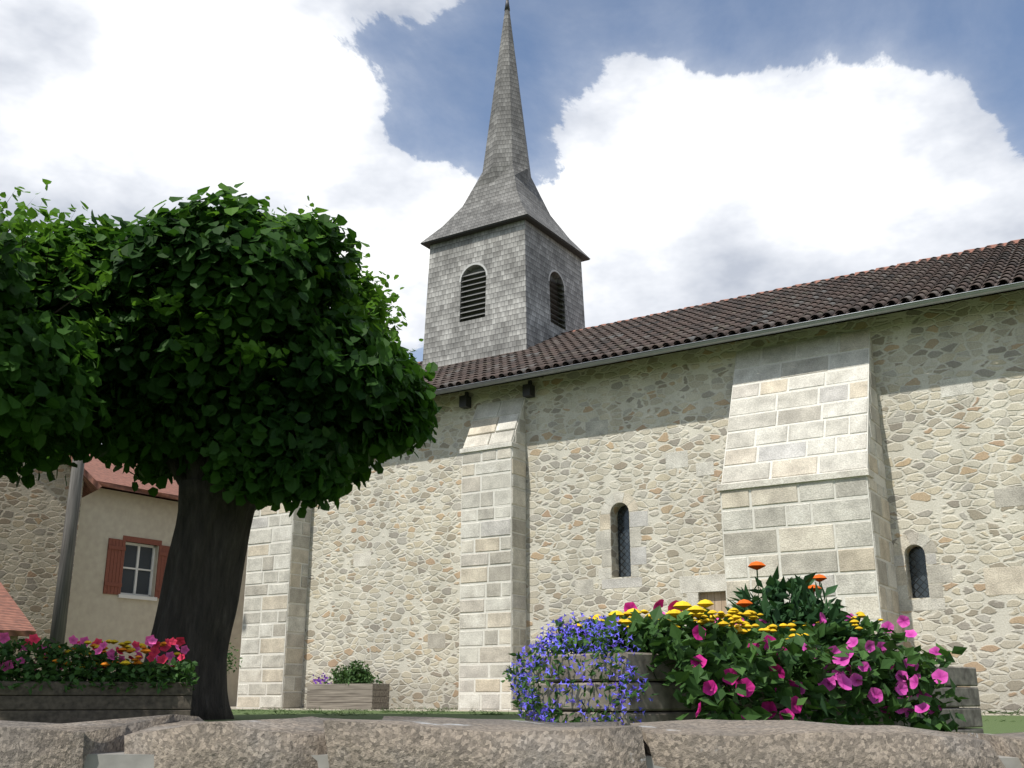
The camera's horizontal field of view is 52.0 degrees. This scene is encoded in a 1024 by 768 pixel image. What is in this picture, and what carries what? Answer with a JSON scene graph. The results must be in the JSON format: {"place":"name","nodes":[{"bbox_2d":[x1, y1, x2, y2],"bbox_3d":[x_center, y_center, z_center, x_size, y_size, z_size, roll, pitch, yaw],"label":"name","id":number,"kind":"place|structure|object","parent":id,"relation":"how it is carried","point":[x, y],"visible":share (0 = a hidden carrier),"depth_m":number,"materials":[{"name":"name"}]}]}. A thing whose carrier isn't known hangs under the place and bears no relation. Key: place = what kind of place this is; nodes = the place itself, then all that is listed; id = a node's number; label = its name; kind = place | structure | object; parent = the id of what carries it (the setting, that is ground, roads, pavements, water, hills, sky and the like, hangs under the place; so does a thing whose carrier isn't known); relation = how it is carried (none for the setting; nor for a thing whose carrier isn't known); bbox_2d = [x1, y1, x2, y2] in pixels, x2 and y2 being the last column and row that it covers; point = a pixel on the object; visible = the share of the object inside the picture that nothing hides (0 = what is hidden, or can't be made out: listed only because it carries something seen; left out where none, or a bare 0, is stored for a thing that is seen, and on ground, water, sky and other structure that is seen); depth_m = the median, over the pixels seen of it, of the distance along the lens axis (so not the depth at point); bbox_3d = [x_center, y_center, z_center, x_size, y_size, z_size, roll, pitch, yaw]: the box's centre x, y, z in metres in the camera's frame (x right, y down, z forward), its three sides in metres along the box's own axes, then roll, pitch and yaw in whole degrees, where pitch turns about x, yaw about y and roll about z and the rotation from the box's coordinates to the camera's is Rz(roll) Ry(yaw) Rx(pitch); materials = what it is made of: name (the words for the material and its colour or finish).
{"place":"outdoors","nodes":[
{"label":"outdoors","id":0,"kind":"place"},
{"bbox_2d":[70,456,101,497],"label":"barn roof","id":1,"kind":"structure","parent":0,"point":[91,484],"depth_m":24.78,"materials":[{"name":"brown tile"}]},
{"bbox_2d":[422,220,584,395],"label":"church tower","id":2,"kind":"structure","parent":0,"point":[521,260],"depth_m":26.63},
{"bbox_2d":[420,9,589,258],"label":"church spire","id":3,"kind":"structure","parent":2,"relation":"on","point":[504,188],"depth_m":28.51,"materials":[{"name":"grey tile"}]},
{"bbox_2d":[421,215,589,261],"bbox_3d":[-0.139,-3.565,28.356,3.300,0.020,3.300,-10,-19,31],"label":"spire eave","id":4,"kind":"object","parent":3,"relation":"attached to","point":[549,233],"depth_m":27.23,"materials":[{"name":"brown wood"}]},
{"bbox_2d":[504,0,509,10],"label":"spire finial","id":5,"kind":"object","parent":3,"relation":"on","point":[507,6],"visible":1,"depth_m":30.53,"materials":[{"name":"grey metal"}]},
{"bbox_2d":[459,263,564,290],"bbox_3d":[0.090,-2.818,27.079,0.622,0.437,2.833,-52,-53,69],"label":"window arch","id":6,"kind":"structure","parent":2,"relation":"attached to","point":[482,265],"depth_m":27.00,"materials":[{"name":"grey stone"}]},
{"bbox_2d":[460,267,564,325],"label":"church tower louvres","id":7,"kind":"object","parent":2,"relation":"in","point":[475,291],"visible":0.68,"depth_m":26.90,"materials":[{"name":"grey wood"}]},
{"bbox_2d":[0,714,1023,767],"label":"front wall","id":8,"kind":"structure","parent":0,"point":[176,741],"depth_m":1.89,"materials":[{"name":"grey stone"}]},
{"bbox_2d":[0,0,1023,361],"label":"sky","id":9,"kind":"structure","parent":0,"point":[697,152],"materials":[{"name":"white"}]},
{"bbox_2d":[204,706,1023,733],"bbox_3d":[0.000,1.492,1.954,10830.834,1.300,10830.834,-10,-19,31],"label":"ground","id":10,"kind":"structure","parent":0,"point":[991,725],"depth_m":13.79,"materials":[{"name":"green plant"}]},
{"bbox_2d":[0,636,17,678],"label":"lean to walls","id":11,"kind":"structure","parent":10,"relation":"on","point":[12,638],"depth_m":17.95,"materials":[{"name":"stone"}]},
{"bbox_2d":[0,582,35,636],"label":"lean to roof","id":12,"kind":"object","parent":11,"relation":"on","point":[14,620],"visible":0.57,"depth_m":18.33,"materials":[{"name":"tile"}]},
{"bbox_2d":[0,463,83,679],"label":"barn stone walls","id":13,"kind":"structure","parent":10,"relation":"on","point":[32,520],"depth_m":23.86,"materials":[{"name":"beige stone"}]},
{"bbox_2d":[49,460,84,669],"bbox_3d":[-9.063,2.299,21.753,1.000,8.500,0.300,-10,-19,31],"label":"utility pole","id":14,"kind":"object","parent":10,"relation":"on","point":[60,607],"visible":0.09,"depth_m":21.29,"materials":[{"name":"grey concrete"}]},
{"bbox_2d":[0,179,165,488],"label":"foliage","id":15,"kind":"object","parent":10,"relation":"on","point":[48,383],"visible":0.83,"depth_m":10.08,"materials":[{"name":"green plant"}]},
{"bbox_2d":[0,632,198,723],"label":"planter","id":16,"kind":"object","parent":10,"relation":"on","point":[50,693],"visible":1,"depth_m":9.26,"materials":[{"name":"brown wood"}]},
{"bbox_2d":[61,488,247,705],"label":"house walls","id":17,"kind":"structure","parent":10,"relation":"on","point":[128,612],"depth_m":26.93,"materials":[{"name":"beige paint"}]},
{"bbox_2d":[84,454,178,501],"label":"house roof","id":18,"kind":"structure","parent":17,"relation":"on","point":[100,473],"depth_m":27.81,"materials":[{"name":"tile"}]},
{"bbox_2d":[103,535,169,597],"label":"window shutters","id":19,"kind":"object","parent":17,"relation":"attached to","point":[116,549],"visible":0.39,"depth_m":26.85,"materials":[{"name":"brown wood"}]},
{"bbox_2d":[21,182,444,719],"bbox_3d":[-3.274,0.657,12.132,5.196,6.134,5.058,-10,-19,31],"label":"tree","id":20,"kind":"object","parent":10,"relation":"on","point":[275,366],"visible":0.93,"depth_m":10.90,"materials":[{"name":"green plant"}]},
{"bbox_2d":[227,638,242,672],"bbox_3d":[-6.157,5.824,21.403,1.317,1.546,1.399,-10,-19,31],"label":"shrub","id":21,"kind":"object","parent":10,"relation":"on","point":[229,660],"visible":0.09,"depth_m":21.50,"materials":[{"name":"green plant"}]},
{"bbox_2d":[306,660,389,709],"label":"flower planter","id":22,"kind":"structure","parent":10,"relation":"on","point":[353,689],"depth_m":21.40,"materials":[{"name":"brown wood"}]},
{"bbox_2d":[231,706,1022,721],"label":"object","id":23,"kind":"object","parent":10,"relation":"on","point":[492,713],"depth_m":15.79,"materials":[{"name":"green plant"}]},
{"bbox_2d":[501,561,983,732],"bbox_3d":[1.076,1.065,4.104,2.689,0.752,0.838,15,-22,-41],"label":"planter","id":24,"kind":"object","parent":10,"relation":"on","point":[805,654],"visible":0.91,"depth_m":3.52,"materials":[{"name":"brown wood"}]},
{"bbox_2d":[237,329,1023,708],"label":"church ashlar blocks","id":25,"kind":"structure","parent":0,"point":[997,579],"depth_m":18.50,"materials":[{"name":"beige stone"}]},
{"bbox_2d":[301,289,1023,712],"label":"church nave walls","id":26,"kind":"structure","parent":0,"point":[951,463],"depth_m":19.98,"materials":[{"name":"beige stone"}]},
{"bbox_2d":[459,380,534,408],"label":"church eave fixtures","id":27,"kind":"object","parent":26,"relation":"attached to","point":[528,390],"visible":1,"depth_m":21.85,"materials":[{"name":"grey metal"}]},
{"bbox_2d":[236,328,898,709],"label":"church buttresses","id":28,"kind":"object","parent":26,"relation":"attached to","point":[778,528],"visible":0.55,"depth_m":19.01,"materials":[{"name":"beige stone"}]},
{"bbox_2d":[700,591,726,618],"bbox_3d":[3.631,4.216,18.703,0.514,1.000,0.040,-10,-19,31],"label":"church hatch door","id":29,"kind":"structure","parent":26,"relation":"in","point":[717,600],"depth_m":18.76,"materials":[{"name":"brown wood"}]},
{"bbox_2d":[436,246,1023,389],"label":"church roof deck","id":30,"kind":"structure","parent":26,"relation":"on","point":[988,285],"depth_m":19.00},
{"bbox_2d":[417,239,1023,389],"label":"church roof tiles","id":31,"kind":"object","parent":30,"relation":"on","point":[737,315],"visible":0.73,"depth_m":21.19,"materials":[{"name":"brown tile"}]},
{"bbox_2d":[617,505,929,597],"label":"arched windows","id":32,"kind":"structure","parent":26,"relation":"in","point":[918,574],"depth_m":19.99,"materials":[{"name":"grey glass"}]},
{"bbox_2d":[582,243,1023,368],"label":"rain gutter","id":33,"kind":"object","parent":26,"relation":"on","point":[823,324],"depth_m":24.28,"materials":[{"name":"grey metal"}]},
{"bbox_2d":[418,239,1023,362],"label":"roof ridge","id":34,"kind":"structure","parent":0,"point":[949,255],"depth_m":23.22,"materials":[{"name":"brown tile"}]},
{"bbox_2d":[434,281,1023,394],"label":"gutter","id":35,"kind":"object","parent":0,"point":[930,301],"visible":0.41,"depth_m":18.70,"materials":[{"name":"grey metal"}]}
]}

